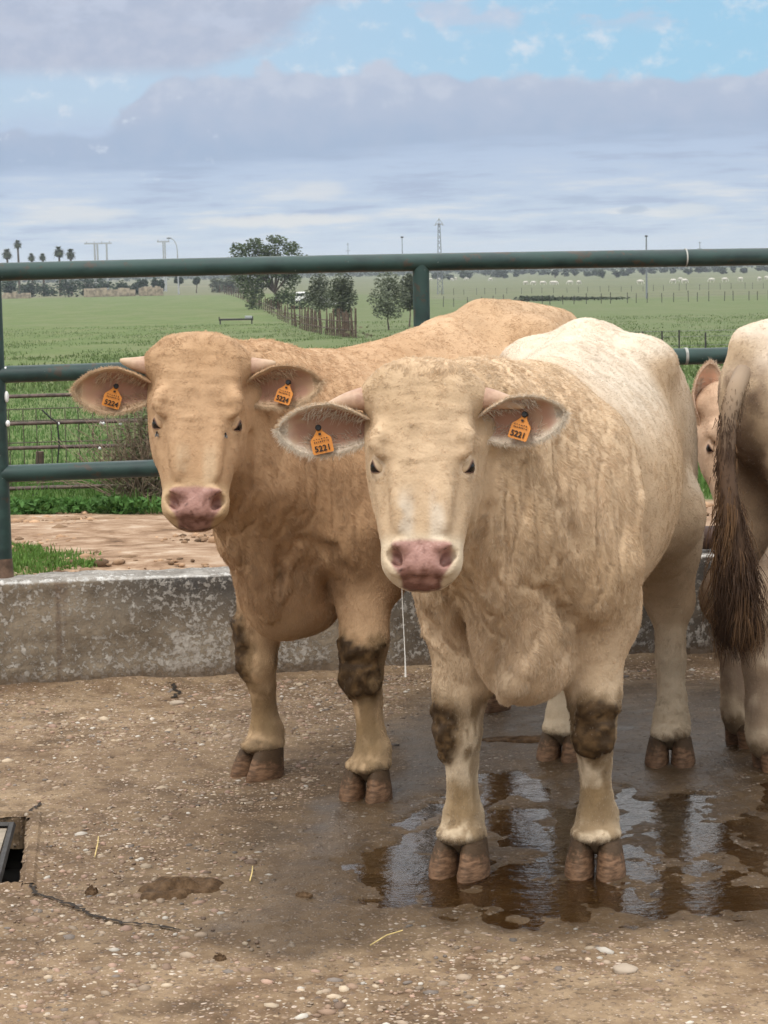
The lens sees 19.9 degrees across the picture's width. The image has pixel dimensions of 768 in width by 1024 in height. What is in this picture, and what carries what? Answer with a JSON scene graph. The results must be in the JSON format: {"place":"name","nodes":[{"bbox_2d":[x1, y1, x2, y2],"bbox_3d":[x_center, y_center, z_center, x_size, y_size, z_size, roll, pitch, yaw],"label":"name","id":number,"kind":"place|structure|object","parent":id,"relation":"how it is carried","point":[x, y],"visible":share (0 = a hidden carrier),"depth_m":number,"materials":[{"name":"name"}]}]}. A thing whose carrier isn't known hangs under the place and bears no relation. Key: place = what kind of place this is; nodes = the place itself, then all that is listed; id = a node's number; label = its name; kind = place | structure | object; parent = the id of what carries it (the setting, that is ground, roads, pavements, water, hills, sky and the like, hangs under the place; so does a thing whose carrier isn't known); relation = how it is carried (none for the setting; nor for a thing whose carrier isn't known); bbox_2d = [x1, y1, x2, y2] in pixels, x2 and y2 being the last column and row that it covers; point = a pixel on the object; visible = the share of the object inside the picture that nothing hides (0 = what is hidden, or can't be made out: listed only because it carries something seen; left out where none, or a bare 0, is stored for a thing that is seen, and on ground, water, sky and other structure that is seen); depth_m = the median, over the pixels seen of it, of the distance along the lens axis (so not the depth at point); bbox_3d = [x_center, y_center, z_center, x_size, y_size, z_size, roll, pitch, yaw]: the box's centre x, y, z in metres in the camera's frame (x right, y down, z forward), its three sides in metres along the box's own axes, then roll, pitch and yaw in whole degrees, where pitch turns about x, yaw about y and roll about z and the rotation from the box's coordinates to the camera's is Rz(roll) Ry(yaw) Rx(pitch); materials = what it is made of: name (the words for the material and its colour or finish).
{"place":"outdoors","nodes":[
{"label":"outdoors","id":0,"kind":"place"},
{"bbox_2d":[295,292,306,302],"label":"white van","id":1,"kind":"object","parent":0,"point":[298,297],"visible":0.36,"depth_m":377.11,"materials":[{"name":"paint"}]},
{"bbox_2d":[6,372,698,484],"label":"field grass","id":2,"kind":"structure","parent":0,"point":[14,456],"depth_m":22.18,"materials":[{"name":"green plant"}]},
{"bbox_2d":[10,465,711,513],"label":"verge grass","id":3,"kind":"structure","parent":0,"point":[28,494],"depth_m":14.33,"materials":[{"name":"green plant"}]},
{"bbox_2d":[0,652,767,1023],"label":"pen floor","id":4,"kind":"structure","parent":0,"point":[694,850],"depth_m":5.64,"materials":[{"name":"soil"}]},
{"bbox_2d":[0,822,23,882],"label":"drain cover","id":5,"kind":"object","parent":4,"relation":"in","point":[10,864],"visible":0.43,"depth_m":6.22,"materials":[{"name":"metal"}]},
{"bbox_2d":[0,811,42,887],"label":"floor edge","id":6,"kind":"object","parent":4,"relation":"on","point":[29,871],"visible":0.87,"depth_m":6.08,"materials":[{"name":"concrete"}]},
{"bbox_2d":[85,885,97,895],"bbox_3d":[-0.733,0.945,5.484,0.032,0.026,0.050,0,7,12],"label":"dung pat","id":7,"kind":"object","parent":4,"relation":"on","point":[90,890],"visible":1,"depth_m":5.48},
{"bbox_2d":[29,883,180,929],"bbox_3d":[-0.715,0.965,5.337,0.076,0.001,0.607,-7,9,-44],"label":"floor crack","id":8,"kind":"object","parent":4,"relation":"on","point":[70,903],"visible":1,"depth_m":5.29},
{"bbox_2d":[171,683,180,697],"bbox_3d":[-0.772,0.652,8.128,0.042,0.001,0.377,-2,6,-5],"label":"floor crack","id":9,"kind":"object","parent":4,"relation":"on","point":[173,687],"visible":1,"depth_m":8.07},
{"bbox_2d":[170,700,184,704],"bbox_3d":[-0.740,0.684,7.846,0.056,0.020,0.037,-1,6,0],"label":"stone","id":10,"kind":"object","parent":4,"relation":"on","point":[176,702],"visible":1,"depth_m":7.83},
{"bbox_2d":[137,876,223,900],"bbox_3d":[-0.510,0.934,5.504,0.221,0.034,0.191,-1,6,0],"label":"dung pat","id":11,"kind":"object","parent":4,"relation":"on","point":[170,888],"visible":1,"depth_m":5.48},
{"bbox_2d":[213,952,226,960],"bbox_3d":[-0.371,1.002,4.936,0.032,0.020,0.026,-1,6,0],"label":"dung pat","id":12,"kind":"object","parent":4,"relation":"on","point":[219,957],"visible":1,"depth_m":4.93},
{"bbox_2d":[295,891,312,897],"bbox_3d":[-0.202,0.946,5.424,0.047,0.014,0.036,5,9,42],"label":"stone","id":13,"kind":"object","parent":4,"relation":"on","point":[302,894],"visible":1,"depth_m":5.42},
{"bbox_2d":[68,298,576,803],"bbox_3d":[0.034,0.066,6.874,0.689,1.440,2.431,3,8,35],"label":"bull","id":14,"kind":"object","parent":4,"relation":"on","point":[298,544],"visible":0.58,"depth_m":6.24,"materials":[{"name":"beige"}]},
{"bbox_2d":[0,667,767,1023],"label":"gravel","id":15,"kind":"structure","parent":4,"relation":"on","point":[328,1009],"depth_m":5.41,"materials":[{"name":"gravel"}]},
{"bbox_2d":[370,930,402,945],"bbox_3d":[0.001,0.979,5.043,0.016,0.011,0.111,5,9,42],"label":"straw","id":16,"kind":"object","parent":4,"relation":"on","point":[385,936],"visible":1,"depth_m":5.05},
{"bbox_2d":[271,317,706,884],"bbox_3d":[0.458,0.180,6.026,0.728,1.395,2.363,1,7,18],"label":"bull","id":17,"kind":"object","parent":4,"relation":"on","point":[539,506],"visible":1,"depth_m":5.36,"materials":[{"name":"beige"}]},
{"bbox_2d":[482,735,540,742],"bbox_3d":[0.449,0.737,7.139,0.290,0.018,0.098,-1,6,0],"label":"dung pat","id":18,"kind":"object","parent":4,"relation":"on","point":[524,739],"visible":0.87,"depth_m":7.13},
{"bbox_2d":[613,963,637,974],"bbox_3d":[0.530,1.001,4.799,0.056,0.020,0.051,-1,6,0],"label":"stone","id":19,"kind":"object","parent":4,"relation":"on","point":[623,968],"visible":1,"depth_m":4.78,"materials":[{"name":"stone"}]},
{"bbox_2d":[691,357,720,510],"bbox_3d":[2.152,-0.092,8.225,2.309,1.363,0.688,-4,7,-26],"label":"bull","id":20,"kind":"object","parent":4,"relation":"on","point":[704,391],"visible":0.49,"depth_m":7.72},
{"bbox_2d":[697,319,767,772],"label":"bull","id":21,"kind":"object","parent":4,"relation":"on","point":[732,595],"visible":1,"depth_m":6.54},
{"bbox_2d":[0,0,767,262],"label":"sky","id":22,"kind":"structure","parent":0,"point":[328,127],"materials":[{"name":"blue"}]},
{"bbox_2d":[1,266,767,574],"bbox_3d":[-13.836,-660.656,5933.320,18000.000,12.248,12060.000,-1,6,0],"label":"ground","id":23,"kind":"structure","parent":0,"point":[135,534],"depth_m":218.13,"materials":[{"name":"plant"}]},
{"bbox_2d":[1,248,12,262],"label":"palm tree","id":24,"kind":"object","parent":23,"relation":"on","point":[6,255],"visible":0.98,"depth_m":684.51,"materials":[{"name":"green plant"}]},
{"bbox_2d":[1,280,19,294],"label":"bush","id":25,"kind":"object","parent":23,"relation":"on","point":[9,286],"visible":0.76,"depth_m":635.31,"materials":[{"name":"green plant"}]},
{"bbox_2d":[2,292,30,298],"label":"stone wall","id":26,"kind":"structure","parent":23,"relation":"on","point":[14,295],"depth_m":616.53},
{"bbox_2d":[13,240,21,293],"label":"palm tree","id":27,"kind":"object","parent":23,"relation":"on","point":[17,246],"visible":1,"depth_m":684.69,"materials":[{"name":"green plant"}]},
{"bbox_2d":[18,280,37,296],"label":"bush","id":28,"kind":"object","parent":23,"relation":"on","point":[30,288],"visible":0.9,"depth_m":660.37,"materials":[{"name":"green plant"}]},
{"bbox_2d":[27,253,34,296],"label":"palm tree","id":29,"kind":"object","parent":23,"relation":"on","point":[31,258],"visible":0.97,"depth_m":684.67,"materials":[{"name":"green plant"}]},
{"bbox_2d":[39,253,46,292],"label":"palm tree","id":30,"kind":"object","parent":23,"relation":"on","point":[42,257],"visible":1,"depth_m":684.93,"materials":[{"name":"green plant"}]},
{"bbox_2d":[34,283,58,296],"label":"bush","id":31,"kind":"object","parent":23,"relation":"on","point":[45,289],"visible":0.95,"depth_m":684.67,"materials":[{"name":"green plant"}]},
{"bbox_2d":[12,537,101,575],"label":"grass","id":32,"kind":"structure","parent":23,"relation":"on","point":[24,559],"depth_m":11.20,"materials":[{"name":"green plant"}]},
{"bbox_2d":[53,246,64,295],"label":"palm tree","id":33,"kind":"object","parent":23,"relation":"on","point":[58,253],"visible":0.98,"depth_m":684.44,"materials":[{"name":"green plant"}]},
{"bbox_2d":[55,279,80,296],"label":"bush","id":34,"kind":"object","parent":23,"relation":"on","point":[66,285],"visible":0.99,"depth_m":635.72,"materials":[{"name":"green plant"}]},
{"bbox_2d":[65,248,75,294],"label":"palm tree","id":35,"kind":"object","parent":23,"relation":"on","point":[70,254],"visible":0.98,"depth_m":684.53,"materials":[{"name":"green plant"}]},
{"bbox_2d":[5,385,147,490],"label":"tube gate","id":36,"kind":"structure","parent":23,"relation":"on","point":[103,422],"depth_m":14.42,"materials":[{"name":"metal"}]},
{"bbox_2d":[41,409,59,462],"bbox_3d":[-2.190,-0.499,14.399,0.115,0.357,0.011,-1,6,0],"label":"cord","id":37,"kind":"object","parent":36,"relation":"hanging from","point":[42,410],"visible":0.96,"depth_m":14.39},
{"bbox_2d":[7,406,150,486],"bbox_3d":[-0.419,-0.462,15.071,4.400,0.651,0.066,-1,6,0],"label":"netting fence","id":38,"kind":"object","parent":23,"relation":"on","point":[39,457],"visible":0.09,"depth_m":15.03,"materials":[{"name":"metal"}]},
{"bbox_2d":[10,493,162,514],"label":"weeds","id":39,"kind":"object","parent":23,"relation":"on","point":[124,504],"visible":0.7,"depth_m":13.46,"materials":[{"name":"green plant"}]},
{"bbox_2d":[74,278,99,295],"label":"bush","id":40,"kind":"object","parent":23,"relation":"on","point":[88,284],"visible":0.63,"depth_m":661.42,"materials":[{"name":"green plant"}]},
{"bbox_2d":[84,241,111,288],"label":"portal pylon","id":41,"kind":"object","parent":23,"relation":"on","point":[96,247],"visible":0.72,"depth_m":793.91,"materials":[{"name":"metal"}]},
{"bbox_2d":[38,405,161,502],"bbox_3d":[-1.534,-0.508,13.956,1.379,0.956,0.929,1,7,20],"label":"dry bush","id":42,"kind":"object","parent":23,"relation":"on","point":[139,449],"visible":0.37,"depth_m":13.90,"materials":[{"name":"brown plant"}]},
{"bbox_2d":[94,278,111,289],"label":"bush","id":43,"kind":"object","parent":23,"relation":"on","point":[101,284],"visible":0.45,"depth_m":684.95,"materials":[{"name":"green plant"}]},
{"bbox_2d":[84,288,135,296],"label":"stone wall","id":44,"kind":"structure","parent":23,"relation":"on","point":[99,292],"depth_m":616.45,"materials":[{"name":"stone"}]},
{"bbox_2d":[110,280,130,289],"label":"bush","id":45,"kind":"object","parent":23,"relation":"on","point":[121,285],"visible":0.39,"depth_m":635.55,"materials":[{"name":"green plant"}]},
{"bbox_2d":[127,283,143,294],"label":"bush","id":46,"kind":"object","parent":23,"relation":"on","point":[133,286],"visible":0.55,"depth_m":659.98,"materials":[{"name":"green plant"}]},
{"bbox_2d":[136,278,148,287],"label":"bush","id":47,"kind":"object","parent":23,"relation":"on","point":[145,282],"visible":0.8,"depth_m":660.38,"materials":[{"name":"green plant"}]},
{"bbox_2d":[139,286,162,295],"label":"stone wall","id":48,"kind":"structure","parent":23,"relation":"on","point":[150,291],"depth_m":616.45,"materials":[{"name":"stone"}]},
{"bbox_2d":[150,277,157,286],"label":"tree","id":49,"kind":"object","parent":23,"relation":"on","point":[154,282],"visible":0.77,"depth_m":685.46,"materials":[{"name":"green plant"}]},
{"bbox_2d":[157,279,164,290],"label":"bush","id":50,"kind":"object","parent":23,"relation":"on","point":[161,283],"visible":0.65,"depth_m":636.10,"materials":[{"name":"green plant"}]},
{"bbox_2d":[157,239,168,290],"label":"portal pylon","id":51,"kind":"object","parent":23,"relation":"on","point":[164,252],"visible":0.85,"depth_m":794.05,"materials":[{"name":"metal"}]},
{"bbox_2d":[167,237,178,293],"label":"street lamp","id":52,"kind":"object","parent":23,"relation":"on","point":[177,257],"visible":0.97,"depth_m":642.29,"materials":[{"name":"metal"}]},
{"bbox_2d":[174,276,183,285],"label":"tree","id":53,"kind":"object","parent":23,"relation":"on","point":[181,280],"visible":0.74,"depth_m":660.98,"materials":[{"name":"green plant"}]},
{"bbox_2d":[192,277,200,292],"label":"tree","id":54,"kind":"object","parent":23,"relation":"on","point":[196,281],"visible":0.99,"depth_m":685.75,"materials":[{"name":"green plant"}]},
{"bbox_2d":[209,277,224,292],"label":"bush","id":55,"kind":"object","parent":23,"relation":"on","point":[216,283],"visible":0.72,"depth_m":685.34,"materials":[{"name":"green plant"}]},
{"bbox_2d":[219,275,240,293],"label":"bush","id":56,"kind":"object","parent":23,"relation":"on","point":[227,283],"visible":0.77,"depth_m":636.38,"materials":[{"name":"green plant"}]},
{"bbox_2d":[219,316,252,323],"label":"field trough","id":57,"kind":"object","parent":23,"relation":"on","point":[247,318],"visible":0.99,"depth_m":197.64,"materials":[{"name":"metal"}]},
{"bbox_2d":[228,234,309,309],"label":"oak tree","id":58,"kind":"object","parent":23,"relation":"on","point":[256,247],"visible":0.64,"depth_m":308.83,"materials":[{"name":"green plant"}]},
{"bbox_2d":[211,284,356,337],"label":"picket fence","id":59,"kind":"object","parent":23,"relation":"on","point":[347,323],"visible":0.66,"depth_m":149.66,"materials":[{"name":"brown wood"}]},
{"bbox_2d":[237,296,372,337],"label":"wooden fence","id":60,"kind":"object","parent":23,"relation":"on","point":[367,335],"visible":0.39,"depth_m":177.46,"materials":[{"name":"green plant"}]},
{"bbox_2d":[303,273,332,321],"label":"olive tree","id":61,"kind":"object","parent":23,"relation":"on","point":[317,299],"visible":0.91,"depth_m":173.29,"materials":[{"name":"green plant"}]},
{"bbox_2d":[324,273,358,333],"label":"olive tree","id":62,"kind":"object","parent":23,"relation":"on","point":[342,297],"visible":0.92,"depth_m":142.73,"materials":[{"name":"green plant"}]},
{"bbox_2d":[0,549,716,684],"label":"concrete wall","id":63,"kind":"structure","parent":23,"relation":"on","point":[82,625],"depth_m":8.25,"materials":[{"name":"concrete"}]},
{"bbox_2d":[0,248,767,578],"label":"pipe fence","id":64,"kind":"object","parent":63,"relation":"on","point":[420,266],"visible":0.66,"depth_m":8.27,"materials":[{"name":"metal"}]},
{"bbox_2d":[702,526,715,548],"bbox_3d":[2.319,0.063,8.770,2.200,0.092,0.092,-2,6,-8],"label":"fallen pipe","id":65,"kind":"object","parent":63,"relation":"on","point":[709,540],"visible":0.06,"depth_m":8.59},
{"bbox_2d":[11,502,714,571],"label":"soil clods","id":66,"kind":"object","parent":23,"relation":"on","point":[106,563],"visible":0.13,"depth_m":11.98,"materials":[{"name":"soil"}]},
{"bbox_2d":[1,265,767,282],"bbox_3d":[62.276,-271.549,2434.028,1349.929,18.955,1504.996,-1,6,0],"label":"treeline","id":67,"kind":"object","parent":23,"relation":"on","point":[360,274],"visible":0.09,"depth_m":1798.76,"materials":[{"name":"plant"}]},
{"bbox_2d":[3,312,767,392],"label":"pasture tufts","id":68,"kind":"object","parent":23,"relation":"on","point":[30,387],"visible":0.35,"depth_m":115.21,"materials":[{"name":"green plant"}]},
{"bbox_2d":[366,272,410,329],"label":"olive tree","id":69,"kind":"object","parent":23,"relation":"on","point":[388,310],"visible":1,"depth_m":155.41,"materials":[{"name":"green plant"}]},
{"bbox_2d":[398,273,412,326],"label":"olive tree","id":70,"kind":"object","parent":23,"relation":"on","point":[408,282],"visible":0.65,"depth_m":164.73,"materials":[{"name":"green plant"}]},
{"bbox_2d":[435,218,442,293],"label":"pylon","id":71,"kind":"object","parent":23,"relation":"on","point":[441,252],"visible":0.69,"depth_m":483.06,"materials":[{"name":"metal"}]},
{"bbox_2d":[434,272,445,278],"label":"bush","id":72,"kind":"object","parent":23,"relation":"on","point":[440,277],"visible":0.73,"depth_m":1178.14,"materials":[{"name":"green plant"}]},
{"bbox_2d":[446,274,454,279],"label":"bush","id":73,"kind":"object","parent":23,"relation":"on","point":[448,276],"visible":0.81,"depth_m":1126.21,"materials":[{"name":"green plant"}]},
{"bbox_2d":[459,270,468,277],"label":"bush","id":74,"kind":"object","parent":23,"relation":"on","point":[463,274],"visible":0.95,"depth_m":1145.81,"materials":[{"name":"green plant"}]},
{"bbox_2d":[481,270,491,275],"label":"bush","id":75,"kind":"object","parent":23,"relation":"on","point":[484,272],"visible":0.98,"depth_m":1421.80,"materials":[{"name":"green plant"}]},
{"bbox_2d":[490,270,499,277],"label":"bush","id":76,"kind":"object","parent":23,"relation":"on","point":[495,274],"visible":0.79,"depth_m":1240.34,"materials":[{"name":"green plant"}]},
{"bbox_2d":[497,270,508,277],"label":"bush","id":77,"kind":"object","parent":23,"relation":"on","point":[501,273],"visible":0.96,"depth_m":1161.69,"materials":[{"name":"green plant"}]},
{"bbox_2d":[513,269,518,276],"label":"bush","id":78,"kind":"object","parent":23,"relation":"on","point":[516,273],"visible":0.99,"depth_m":1263.59,"materials":[{"name":"green plant"}]},
{"bbox_2d":[518,269,527,274],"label":"bush","id":79,"kind":"object","parent":23,"relation":"on","point":[522,271],"visible":0.81,"depth_m":1536.66,"materials":[{"name":"green plant"}]},
{"bbox_2d":[537,269,550,274],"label":"bush","id":80,"kind":"object","parent":23,"relation":"on","point":[543,272],"visible":0.95,"depth_m":1400.78,"materials":[{"name":"green plant"}]},
{"bbox_2d":[550,269,558,277],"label":"bush","id":81,"kind":"object","parent":23,"relation":"on","point":[554,273],"visible":0.96,"depth_m":1102.16,"materials":[{"name":"green plant"}]},
{"bbox_2d":[561,269,569,276],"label":"bush","id":82,"kind":"object","parent":23,"relation":"on","point":[565,272],"visible":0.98,"depth_m":1190.72,"materials":[{"name":"green plant"}]},
{"bbox_2d":[513,295,629,300],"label":"scrub hedge","id":83,"kind":"object","parent":23,"relation":"on","point":[538,298],"visible":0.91,"depth_m":341.07,"materials":[{"name":"plant"}]},
{"bbox_2d":[570,268,579,275],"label":"bush","id":84,"kind":"object","parent":23,"relation":"on","point":[574,271],"visible":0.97,"depth_m":1207.54,"materials":[{"name":"green plant"}]},
{"bbox_2d":[583,271,591,275],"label":"bush","id":85,"kind":"object","parent":23,"relation":"on","point":[585,273],"visible":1,"depth_m":1155.66,"materials":[{"name":"green plant"}]},
{"bbox_2d":[432,283,756,293],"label":"wire fence","id":86,"kind":"object","parent":23,"relation":"on","point":[612,287],"visible":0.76,"depth_m":461.98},
{"bbox_2d":[591,269,599,275],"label":"bush","id":87,"kind":"object","parent":23,"relation":"on","point":[594,272],"visible":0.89,"depth_m":1170.22,"materials":[{"name":"green plant"}]},
{"bbox_2d":[443,291,759,306],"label":"wire fence","id":88,"kind":"object","parent":23,"relation":"on","point":[661,295],"visible":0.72,"depth_m":296.64,"materials":[{"name":"metal"}]},
{"bbox_2d":[597,269,605,277],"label":"bush","id":89,"kind":"object","parent":23,"relation":"on","point":[601,273],"visible":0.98,"depth_m":1020.60,"materials":[{"name":"green plant"}]},
{"bbox_2d":[611,270,621,277],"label":"bush","id":90,"kind":"object","parent":23,"relation":"on","point":[617,274],"visible":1,"depth_m":1035.96,"materials":[{"name":"green plant"}]},
{"bbox_2d":[619,270,629,275],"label":"bush","id":91,"kind":"object","parent":23,"relation":"on","point":[623,272],"visible":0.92,"depth_m":1135.77,"materials":[{"name":"green plant"}]},
{"bbox_2d":[625,268,635,273],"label":"bush","id":92,"kind":"object","parent":23,"relation":"on","point":[630,270],"visible":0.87,"depth_m":1344.92,"materials":[{"name":"green plant"}]},
{"bbox_2d":[637,267,647,274],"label":"bush","id":93,"kind":"object","parent":23,"relation":"on","point":[642,270],"visible":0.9,"depth_m":1197.01,"materials":[{"name":"green plant"}]},
{"bbox_2d":[645,235,647,298],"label":"lamp pole","id":94,"kind":"object","parent":23,"relation":"on","point":[646,236],"visible":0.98,"depth_m":342.84,"materials":[{"name":"metal"}]},
{"bbox_2d":[647,267,657,273],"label":"bush","id":95,"kind":"object","parent":23,"relation":"on","point":[650,270],"visible":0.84,"depth_m":1311.24,"materials":[{"name":"green plant"}]},
{"bbox_2d":[659,267,668,272],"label":"bush","id":96,"kind":"object","parent":23,"relation":"on","point":[664,269],"visible":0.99,"depth_m":1405.78,"materials":[{"name":"green plant"}]},
{"bbox_2d":[642,330,731,347],"bbox_3d":[8.575,-4.750,61.877,6.144,0.787,0.052,-1,6,0],"label":"stake fence","id":97,"kind":"object","parent":23,"relation":"on","point":[679,345],"visible":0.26,"depth_m":61.84,"materials":[{"name":"wood"}]},
{"bbox_2d":[683,268,692,274],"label":"bush","id":98,"kind":"object","parent":23,"relation":"on","point":[687,271],"visible":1,"depth_m":1151.74,"materials":[{"name":"green plant"}]},
{"bbox_2d":[694,266,703,272],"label":"bush","id":99,"kind":"object","parent":23,"relation":"on","point":[698,269],"visible":0.97,"depth_m":1243.25,"materials":[{"name":"green plant"}]},
{"bbox_2d":[701,267,712,271],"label":"bush","id":100,"kind":"object","parent":23,"relation":"on","point":[706,269],"visible":0.73,"depth_m":1338.72,"materials":[{"name":"green plant"}]},
{"bbox_2d":[716,267,727,273],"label":"bush","id":101,"kind":"object","parent":23,"relation":"on","point":[721,270],"visible":0.99,"depth_m":1129.07,"materials":[{"name":"green plant"}]},
{"bbox_2d":[730,266,736,272],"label":"bush","id":102,"kind":"object","parent":23,"relation":"on","point":[733,268],"visible":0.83,"depth_m":1218.97,"materials":[{"name":"green plant"}]},
{"bbox_2d":[739,267,747,272],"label":"bush","id":103,"kind":"object","parent":23,"relation":"on","point":[743,270],"visible":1,"depth_m":1162.73,"materials":[{"name":"green plant"}]},
{"bbox_2d":[754,265,765,270],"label":"bush","id":104,"kind":"object","parent":23,"relation":"on","point":[760,267],"visible":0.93,"depth_m":1372.24,"materials":[{"name":"green plant"}]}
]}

